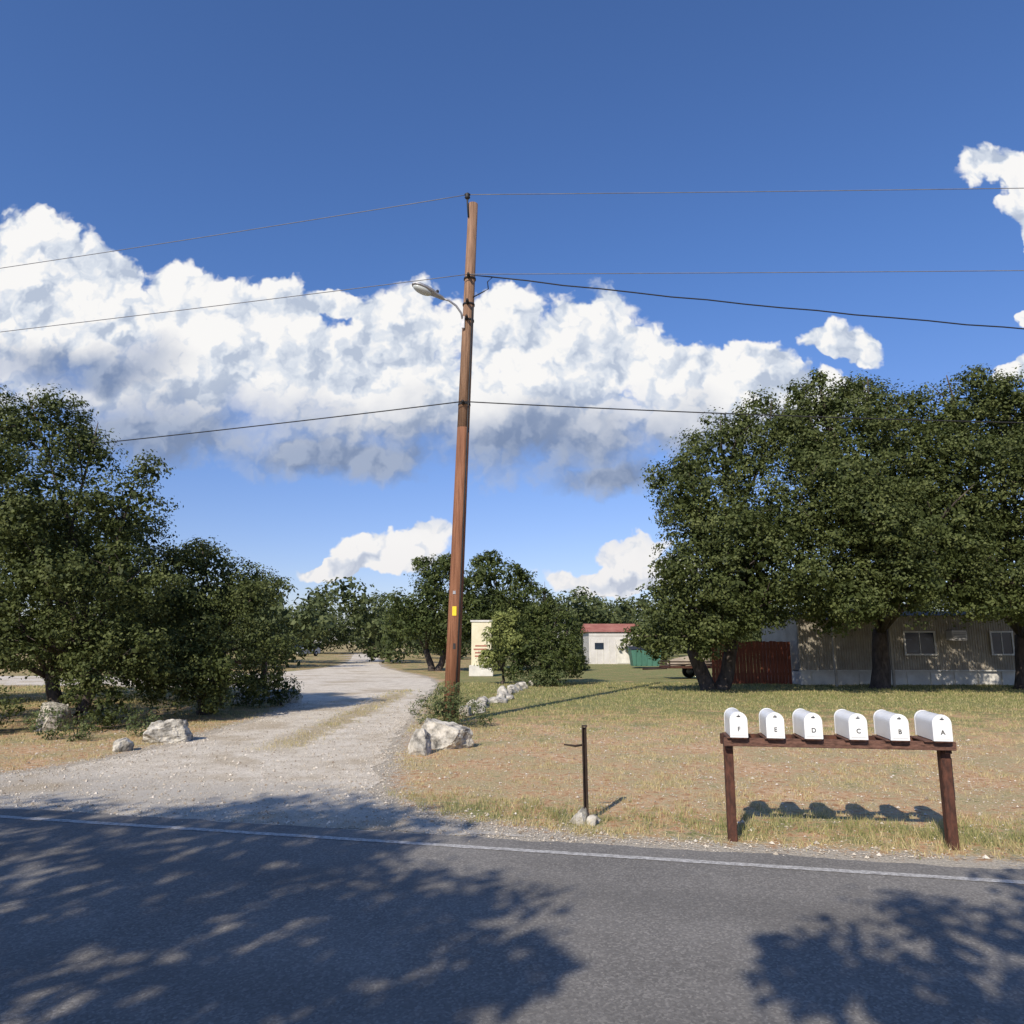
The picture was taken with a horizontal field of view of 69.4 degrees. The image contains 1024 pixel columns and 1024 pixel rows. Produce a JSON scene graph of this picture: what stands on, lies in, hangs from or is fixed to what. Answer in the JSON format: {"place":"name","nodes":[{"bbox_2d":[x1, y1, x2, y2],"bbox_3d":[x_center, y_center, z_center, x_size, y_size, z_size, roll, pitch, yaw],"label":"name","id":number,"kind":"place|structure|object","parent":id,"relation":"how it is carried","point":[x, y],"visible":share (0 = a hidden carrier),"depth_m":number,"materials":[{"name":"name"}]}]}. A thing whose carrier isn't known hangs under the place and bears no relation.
{"place":"outdoors","nodes":[
{"label":"outdoors","id":0,"kind":"place"},
{"bbox_2d":[0,653,532,836],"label":"gravel driveway","id":1,"kind":"structure","parent":0,"point":[357,678],"depth_m":9.75,"materials":[{"name":"grey gravel"}]},
{"bbox_2d":[0,809,1023,1023],"bbox_3d":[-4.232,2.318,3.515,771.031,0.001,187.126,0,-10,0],"label":"asphalt road","id":2,"kind":"structure","parent":0,"point":[108,924],"depth_m":4.31,"materials":[{"name":"grey asphalt"}]},
{"bbox_2d":[0,815,1023,883],"bbox_3d":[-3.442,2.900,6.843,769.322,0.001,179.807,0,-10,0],"label":"white edge line","id":3,"kind":"object","parent":2,"relation":"on","point":[584,854],"visible":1,"depth_m":5.99,"materials":[{"name":"paint"}]},
{"bbox_2d":[0,643,1023,868],"bbox_3d":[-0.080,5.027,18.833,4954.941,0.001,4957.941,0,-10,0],"label":"ground","id":4,"kind":"structure","parent":0,"point":[602,673],"depth_m":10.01,"materials":[{"name":"plant"}]},
{"bbox_2d":[34,701,71,731],"bbox_3d":[-8.866,3.976,14.393,0.575,0.558,0.638,-5,-11,28],"label":"boulder","id":5,"kind":"object","parent":4,"relation":"on","point":[67,712],"visible":0.52,"depth_m":14.24,"materials":[{"name":"stone"}]},
{"bbox_2d":[0,684,142,732],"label":"shrub","id":6,"kind":"object","parent":4,"relation":"on","point":[107,719],"visible":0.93,"depth_m":14.26,"materials":[{"name":"green plant"}]},
{"bbox_2d":[23,700,161,741],"bbox_3d":[-7.425,3.697,13.114,2.333,0.742,1.078,2,-10,-13],"label":"shrub","id":7,"kind":"object","parent":4,"relation":"on","point":[68,724],"visible":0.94,"depth_m":13.01,"materials":[{"name":"green plant"}]},
{"bbox_2d":[0,383,190,725],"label":"oak tree","id":8,"kind":"object","parent":4,"relation":"on","point":[56,568],"visible":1,"depth_m":15.15,"materials":[{"name":"green plant"}]},
{"bbox_2d":[0,512,234,698],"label":"juniper tree","id":9,"kind":"object","parent":4,"relation":"on","point":[46,617],"visible":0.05,"depth_m":21.28,"materials":[{"name":"green plant"}]},
{"bbox_2d":[112,737,133,751],"bbox_3d":[-6.133,3.659,11.626,0.308,0.202,0.289,0,-10,0],"label":"boulder","id":10,"kind":"object","parent":4,"relation":"on","point":[125,744],"visible":1,"depth_m":11.56,"materials":[{"name":"stone"}]},
{"bbox_2d":[142,719,192,743],"bbox_3d":[-5.940,3.756,12.736,0.800,0.403,0.669,0,-10,0],"label":"boulder","id":11,"kind":"object","parent":4,"relation":"on","point":[171,731],"visible":0.98,"depth_m":12.56,"materials":[{"name":"stone"}]},
{"bbox_2d":[95,534,312,715],"bbox_3d":[-7.347,2.608,17.343,4.175,4.346,3.891,-2,-10,10],"label":"oak tree","id":12,"kind":"object","parent":4,"relation":"on","point":[205,665],"visible":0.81,"depth_m":17.29,"materials":[{"name":"green plant"}]},
{"bbox_2d":[180,659,266,700],"bbox_3d":[-8.394,4.869,21.508,2.719,1.300,0.193,-2,-10,11],"label":"rail fence","id":13,"kind":"object","parent":4,"relation":"on","point":[265,664],"visible":0.01,"depth_m":21.34,"materials":[{"name":"brown wood"}]},
{"bbox_2d":[227,667,308,708],"bbox_3d":[-6.535,4.656,19.674,2.220,1.122,1.355,5,-11,-25],"label":"shrub","id":14,"kind":"object","parent":4,"relation":"on","point":[282,693],"visible":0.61,"depth_m":19.57,"materials":[{"name":"green plant"}]},
{"bbox_2d":[234,687,302,704],"bbox_3d":[-6.951,5.187,21.032,1.837,0.466,1.152,4,-11,-21],"label":"stone border","id":15,"kind":"object","parent":4,"relation":"on","point":[300,695],"visible":0.23,"depth_m":20.79,"materials":[{"name":"stone"}]},
{"bbox_2d":[295,646,319,655],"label":"parked car","id":16,"kind":"object","parent":4,"relation":"on","point":[317,651],"visible":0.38,"depth_m":91.16,"materials":[{"name":"grey metal"}]},
{"bbox_2d":[408,728,431,755],"bbox_3d":[-1.413,3.515,11.340,0.337,0.389,0.359,-2,-10,13],"label":"boulder","id":17,"kind":"object","parent":4,"relation":"on","point":[420,742],"visible":0.96,"depth_m":11.24,"materials":[{"name":"stone"}]},
{"bbox_2d":[374,552,491,670],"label":"cedar tree","id":18,"kind":"object","parent":4,"relation":"on","point":[410,617],"visible":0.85,"depth_m":43.42,"materials":[{"name":"green plant"}]},
{"bbox_2d":[421,718,474,749],"bbox_3d":[-1.093,3.601,12.030,0.918,0.468,0.481,-3,-11,18],"label":"boulder","id":19,"kind":"object","parent":4,"relation":"on","point":[445,735],"visible":0.84,"depth_m":11.89,"materials":[{"name":"stone"}]},
{"bbox_2d":[407,680,495,725],"bbox_3d":[-1.230,3.925,15.072,1.846,0.964,1.144,-4,-11,20],"label":"shrub","id":20,"kind":"object","parent":4,"relation":"on","point":[450,705],"visible":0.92,"depth_m":14.96,"materials":[{"name":"green plant"}]},
{"bbox_2d":[443,192,477,722],"bbox_3d":[-1.155,-1.448,16.738,0.659,12.635,0.465,0,-10,0],"label":"utility pole","id":21,"kind":"object","parent":4,"relation":"on","point":[453,646],"visible":0.95,"depth_m":16.59,"materials":[{"name":"brown wood"}]},
{"bbox_2d":[412,282,464,328],"bbox_3d":[-1.681,-4.739,16.972,1.283,0.889,0.341,4,-11,-22],"label":"street lamp","id":22,"kind":"object","parent":21,"relation":"attached to","point":[422,289],"visible":1,"depth_m":16.87,"materials":[{"name":"metal"}]},
{"bbox_2d":[0,188,1023,331],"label":"power line","id":23,"kind":"object","parent":21,"relation":"attached to","point":[541,273],"visible":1,"depth_m":17.65,"materials":[{"name":"metal"}]},
{"bbox_2d":[28,401,1023,450],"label":"telephone cable","id":24,"kind":"object","parent":21,"relation":"attached to","point":[572,407],"visible":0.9,"depth_m":16.63,"materials":[{"name":"black rubber"}]},
{"bbox_2d":[470,274,1023,329],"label":"service cable","id":25,"kind":"object","parent":21,"relation":"attached to","point":[741,303],"visible":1,"depth_m":16.96,"materials":[{"name":"black rubber"}]},
{"bbox_2d":[469,620,492,675],"bbox_3d":[-1.550,6.874,37.374,1.200,2.790,0.350,0,-10,0],"label":"cream sign","id":26,"kind":"object","parent":4,"relation":"on","point":[478,626],"visible":0.59,"depth_m":37.33,"materials":[{"name":"paint"}]},
{"bbox_2d":[11,576,973,666],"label":"distant trees","id":27,"kind":"object","parent":4,"relation":"on","point":[312,620],"visible":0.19,"depth_m":63.01,"materials":[{"name":"green plant"}]},
{"bbox_2d":[459,680,535,715],"bbox_3d":[-0.186,5.607,23.038,0.766,0.330,12.281,-1,-10,8],"label":"stone border","id":28,"kind":"object","parent":4,"relation":"on","point":[504,695],"visible":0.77,"depth_m":21.32,"materials":[{"name":"stone"}]},
{"bbox_2d":[474,607,525,683],"bbox_3d":[-0.399,5.435,29.870,1.852,3.128,2.654,4,-11,-21],"label":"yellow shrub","id":29,"kind":"object","parent":4,"relation":"on","point":[486,656],"visible":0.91,"depth_m":29.71,"materials":[{"name":"green plant"}]},
{"bbox_2d":[0,701,1023,858],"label":"loose gravel","id":30,"kind":"structure","parent":4,"relation":"on","point":[329,821],"depth_m":9.01,"materials":[{"name":"grey gravel"}]},
{"bbox_2d":[462,550,561,670],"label":"cedar tree","id":31,"kind":"object","parent":4,"relation":"on","point":[515,590],"visible":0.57,"depth_m":45.05,"materials":[{"name":"green plant"}]},
{"bbox_2d":[508,665,568,686],"bbox_3d":[1.040,6.328,28.529,2.438,0.914,1.331,0,-10,0],"label":"bush","id":32,"kind":"object","parent":4,"relation":"on","point":[549,681],"visible":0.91,"depth_m":28.37,"materials":[{"name":"green plant"}]},
{"bbox_2d":[495,587,588,685],"bbox_3d":[1.179,4.916,30.012,3.748,4.200,3.181,-4,-11,23],"label":"juniper bush","id":33,"kind":"object","parent":4,"relation":"on","point":[537,614],"visible":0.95,"depth_m":29.58,"materials":[{"name":"green plant"}]},
{"bbox_2d":[554,635,590,670],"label":"bush","id":34,"kind":"object","parent":4,"relation":"on","point":[588,667],"visible":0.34,"depth_m":44.13,"materials":[{"name":"green plant"}]},
{"bbox_2d":[564,725,588,815],"bbox_3d":[0.613,2.520,7.068,0.229,0.931,0.046,0,-10,-1],"label":"metal post","id":35,"kind":"object","parent":4,"relation":"on","point":[584,766],"visible":0.83,"depth_m":7.09,"materials":[{"name":"metal"}]},
{"bbox_2d":[571,807,600,825],"bbox_3d":[0.698,2.866,6.972,0.291,0.143,0.206,0,-10,0],"label":"stone pile","id":36,"kind":"object","parent":4,"relation":"on","point":[583,816],"visible":0.95,"depth_m":6.91,"materials":[{"name":"stone"}]},
{"bbox_2d":[580,624,639,663],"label":"white shed","id":37,"kind":"structure","parent":4,"relation":"on","point":[600,641],"depth_m":58.60,"materials":[{"name":"metal"}]},
{"bbox_2d":[595,643,603,648],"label":"window","id":38,"kind":"structure","parent":37,"relation":"in","point":[597,645],"depth_m":58.51,"materials":[{"name":"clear glass"}]},
{"bbox_2d":[617,639,631,662],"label":"door","id":39,"kind":"structure","parent":37,"relation":"in","point":[622,655],"depth_m":58.40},
{"bbox_2d":[627,646,660,665],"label":"dumpster","id":40,"kind":"object","parent":4,"relation":"on","point":[638,658],"visible":0.7,"depth_m":48.40,"materials":[{"name":"green paint"}]},
{"bbox_2d":[643,656,711,677],"bbox_3d":[7.894,7.283,34.712,3.618,1.060,1.945,1,-10,-6],"label":"utility trailer","id":41,"kind":"object","parent":4,"relation":"on","point":[685,665],"visible":0.52,"depth_m":34.50,"materials":[{"name":"wood"}]},
{"bbox_2d":[711,641,791,683],"bbox_3d":[9.830,6.185,30.409,3.260,1.738,0.069,0,-10,0],"label":"wooden fence","id":42,"kind":"object","parent":4,"relation":"on","point":[772,673],"visible":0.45,"depth_m":30.37,"materials":[{"name":"red wood"}]},
{"bbox_2d":[622,385,914,690],"bbox_3d":[8.263,0.647,26.250,8.903,11.302,9.284,0,-10,0],"label":"live oak tree","id":43,"kind":"object","parent":4,"relation":"on","point":[732,584],"visible":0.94,"depth_m":24.11,"materials":[{"name":"green plant"}]},
{"bbox_2d":[720,732,959,850],"bbox_3d":[2.777,2.432,6.303,1.875,0.998,0.360,-2,-10,9],"label":"mailbox stand","id":44,"kind":"object","parent":4,"relation":"on","point":[945,770],"visible":0.73,"depth_m":6.24,"materials":[{"name":"brown wood"}]},
{"bbox_2d":[724,708,747,738],"bbox_3d":[1.975,1.859,6.523,0.152,0.224,0.452,-2,-10,9],"label":"mailbox","id":45,"kind":"object","parent":44,"relation":"on","point":[735,724],"visible":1,"depth_m":6.33,"materials":[{"name":"white metal"}]},
{"bbox_2d":[729,711,747,737],"bbox_3d":[1.940,1.820,6.338,0.147,0.213,0.028,-2,-10,9],"label":"door","id":46,"kind":"structure","parent":45,"relation":"in","point":[738,736],"depth_m":6.32,"materials":[{"name":"white metal"}]},
{"bbox_2d":[731,714,746,734],"bbox_3d":[1.938,1.817,6.323,0.122,0.177,0.006,-2,-10,9],"label":"door panel","id":47,"kind":"structure","parent":45,"relation":"in","point":[736,722],"depth_m":6.32,"materials":[{"name":"white metal"}]},
{"bbox_2d":[759,708,784,739],"bbox_3d":[2.275,1.851,6.477,0.152,0.224,0.452,-2,-10,10],"label":"mailbox","id":48,"kind":"object","parent":44,"relation":"on","point":[771,723],"visible":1,"depth_m":6.28,"materials":[{"name":"metal"}]},
{"bbox_2d":[765,712,784,737],"bbox_3d":[2.237,1.812,6.292,0.147,0.213,0.028,-2,-10,10],"label":"door","id":49,"kind":"structure","parent":48,"relation":"in","point":[771,713],"depth_m":6.28,"materials":[{"name":"white metal"}]},
{"bbox_2d":[768,714,782,735],"bbox_3d":[2.235,1.809,6.278,0.122,0.177,0.006,-2,-10,10],"label":"door panel","id":50,"kind":"structure","parent":48,"relation":"in","point":[777,721],"depth_m":6.27,"materials":[{"name":"white metal"}]},
{"bbox_2d":[792,708,822,739],"bbox_3d":[2.570,1.843,6.432,0.153,0.224,0.452,-1,-10,8],"label":"mailbox","id":51,"kind":"object","parent":44,"relation":"on","point":[807,725],"visible":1,"depth_m":6.24,"materials":[{"name":"white metal"}]},
{"bbox_2d":[803,712,822,738],"bbox_3d":[2.541,1.804,6.246,0.147,0.213,0.028,-1,-10,8],"label":"door","id":52,"kind":"structure","parent":51,"relation":"in","point":[804,719],"depth_m":6.24,"materials":[{"name":"white metal"}]},
{"bbox_2d":[806,715,821,736],"bbox_3d":[2.539,1.800,6.231,0.122,0.177,0.006,-1,-10,8],"label":"door panel","id":53,"kind":"structure","parent":51,"relation":"in","point":[815,722],"depth_m":6.23,"materials":[{"name":"white metal"}]},
{"bbox_2d":[834,709,867,740],"bbox_3d":[2.922,1.833,6.378,0.152,0.224,0.452,-1,-10,8],"label":"mailbox","id":54,"kind":"object","parent":44,"relation":"on","point":[851,726],"visible":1,"depth_m":6.19,"materials":[{"name":"white metal"}]},
{"bbox_2d":[847,713,867,739],"bbox_3d":[2.893,1.795,6.192,0.147,0.213,0.028,-1,-10,8],"label":"door","id":55,"kind":"structure","parent":54,"relation":"in","point":[854,714],"depth_m":6.18,"materials":[{"name":"white metal"}]},
{"bbox_2d":[850,715,866,737],"bbox_3d":[2.891,1.791,6.178,0.122,0.177,0.006,-1,-10,8],"label":"door panel","id":56,"kind":"structure","parent":54,"relation":"in","point":[855,723],"depth_m":6.17,"materials":[{"name":"white metal"}]},
{"bbox_2d":[873,709,909,741],"bbox_3d":[3.246,1.825,6.329,0.152,0.224,0.452,-2,-10,9],"label":"mailbox","id":57,"kind":"object","parent":44,"relation":"on","point":[892,727],"visible":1,"depth_m":6.15,"materials":[{"name":"white metal"}]},
{"bbox_2d":[888,714,909,740],"bbox_3d":[3.213,1.786,6.143,0.147,0.213,0.028,-2,-10,9],"label":"door","id":58,"kind":"structure","parent":57,"relation":"in","point":[894,715],"depth_m":6.13,"materials":[{"name":"white metal"}]},
{"bbox_2d":[891,716,907,737],"bbox_3d":[3.211,1.782,6.129,0.122,0.177,0.006,-2,-10,9],"label":"door panel","id":59,"kind":"structure","parent":57,"relation":"in","point":[896,724],"depth_m":6.13,"materials":[{"name":"white metal"}]},
{"bbox_2d":[914,710,952,742],"bbox_3d":[3.576,1.816,6.278,0.152,0.224,0.452,-2,-10,10],"label":"mailbox","id":60,"kind":"object","parent":44,"relation":"on","point":[935,728],"visible":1,"depth_m":6.10,"materials":[{"name":"white metal"}]},
{"bbox_2d":[931,714,952,741],"bbox_3d":[3.539,1.777,6.093,0.147,0.213,0.028,-2,-10,10],"label":"door","id":61,"kind":"structure","parent":60,"relation":"in","point":[938,715],"depth_m":6.08,"materials":[{"name":"white metal"}]},
{"bbox_2d":[934,717,951,738],"bbox_3d":[3.537,1.774,6.079,0.122,0.177,0.006,-2,-10,10],"label":"door panel","id":62,"kind":"structure","parent":60,"relation":"in","point":[939,725],"depth_m":6.07,"materials":[{"name":"white metal"}]},
{"bbox_2d":[888,626,895,686],"bbox_3d":[14.600,5.431,28.439,0.080,2.540,0.080,0,-10,0],"label":"porch post","id":63,"kind":"object","parent":4,"relation":"on","point":[891,656],"visible":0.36,"depth_m":28.38,"materials":[{"name":"white wood"}]},
{"bbox_2d":[764,367,1023,688],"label":"live oak tree","id":64,"kind":"object","parent":4,"relation":"on","point":[913,572],"visible":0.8,"depth_m":23.75,"materials":[{"name":"green plant"}]},
{"bbox_2d":[784,669,1014,684],"bbox_3d":[18.750,7.015,31.663,14.400,0.540,4.250,0,-10,0],"label":"skirting","id":65,"kind":"object","parent":4,"relation":"on","point":[914,677],"visible":0.56,"depth_m":29.57,"materials":[{"name":"white metal"}]},
{"bbox_2d":[761,617,799,669],"bbox_3d":[18.750,5.646,31.904,14.500,2.160,4.300,0,-10,0],"label":"shell","id":66,"kind":"object","parent":65,"relation":"on","point":[788,634],"visible":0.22,"depth_m":30.65},
{"bbox_2d":[797,616,1014,669],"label":"front wall","id":67,"kind":"structure","parent":4,"relation":"on","point":[854,651],"depth_m":29.68,"materials":[{"name":"beige metal"}]},
{"bbox_2d":[774,612,988,616],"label":"roof","id":68,"kind":"structure","parent":67,"relation":"on","point":[935,614],"depth_m":30.25,"materials":[{"name":"grey metal"}]},
{"bbox_2d":[903,633,906,653],"bbox_3d":[15.745,5.259,29.652,0.060,0.840,0.045,0,-10,0],"label":"window jamb","id":69,"kind":"object","parent":67,"relation":"attached to","point":[905,652],"depth_m":29.63,"materials":[{"name":"white metal"}]},
{"bbox_2d":[799,670,1014,670],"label":"trim","id":70,"kind":"structure","parent":67,"relation":"attached to","point":[910,670],"depth_m":29.50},
{"bbox_2d":[902,631,934,632],"bbox_3d":[16.350,4.816,29.730,1.290,0.060,0.050,0,-10,0],"label":"window frame","id":71,"kind":"object","parent":67,"relation":"attached to","point":[918,631],"visible":1,"depth_m":29.71,"materials":[{"name":"white metal"}]},
{"bbox_2d":[905,633,934,653],"bbox_3d":[16.350,5.263,29.677,1.150,0.850,0.040,0,-10,0],"label":"window glass","id":72,"kind":"object","parent":67,"relation":"attached to","point":[926,643],"visible":1,"depth_m":29.66,"materials":[{"name":"black glass"}]},
{"bbox_2d":[933,633,936,653],"bbox_3d":[16.955,5.259,29.652,0.060,0.840,0.045,0,-10,0],"label":"window jamb","id":73,"kind":"object","parent":67,"relation":"attached to","point":[935,643],"depth_m":29.63,"materials":[{"name":"white metal"}]},
{"bbox_2d":[945,630,966,640],"bbox_3d":[17.750,4.935,29.542,0.600,0.400,0.450,0,-10,0],"label":"air conditioner","id":74,"kind":"object","parent":67,"relation":"attached to","point":[950,636],"visible":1,"depth_m":29.34,"materials":[{"name":"white metal"}]},
{"bbox_2d":[989,633,993,653],"bbox_3d":[19.220,5.259,29.652,0.060,0.840,0.045,0,-10,0],"label":"window jamb","id":75,"kind":"object","parent":67,"relation":"attached to","point":[991,643],"depth_m":29.63,"materials":[{"name":"white metal"}]},
{"bbox_2d":[989,631,1012,632],"bbox_3d":[19.650,4.816,29.730,0.940,0.060,0.050,0,-10,0],"label":"window frame","id":76,"kind":"object","parent":67,"relation":"attached to","point":[1000,631],"visible":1,"depth_m":29.71,"materials":[{"name":"white metal"}]},
{"bbox_2d":[991,633,1012,653],"bbox_3d":[19.650,5.263,29.677,0.800,0.850,0.040,0,-10,0],"label":"window glass","id":77,"kind":"object","parent":67,"relation":"attached to","point":[1007,643],"visible":1,"depth_m":29.66,"materials":[{"name":"black glass"}]},
{"bbox_2d":[1011,633,1014,653],"bbox_3d":[20.080,5.259,29.652,0.060,0.840,0.045,0,-10,0],"label":"window jamb","id":78,"kind":"object","parent":67,"relation":"attached to","point":[1012,642],"depth_m":29.64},
{"bbox_2d":[863,364,1023,689],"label":"live oak tree","id":79,"kind":"object","parent":4,"relation":"on","point":[1004,453],"visible":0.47,"depth_m":24.97,"materials":[{"name":"green plant"}]},
{"bbox_2d":[0,0,1023,642],"label":"sky","id":80,"kind":"structure","parent":0,"point":[125,124],"materials":[{"name":"blue"}]},
{"bbox_2d":[831,627,837,685],"bbox_3d":[12.400,5.431,28.439,0.080,2.540,0.080,0,-10,0],"label":"porch post","id":81,"kind":"object","parent":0,"point":[835,661],"visible":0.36,"depth_m":28.37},
{"bbox_2d":[904,654,936,654],"bbox_3d":[16.350,5.702,29.574,1.290,0.060,0.050,0,-10,0],"label":"window frame","id":82,"kind":"object","parent":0,"point":[920,654],"visible":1,"depth_m":29.55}
]}

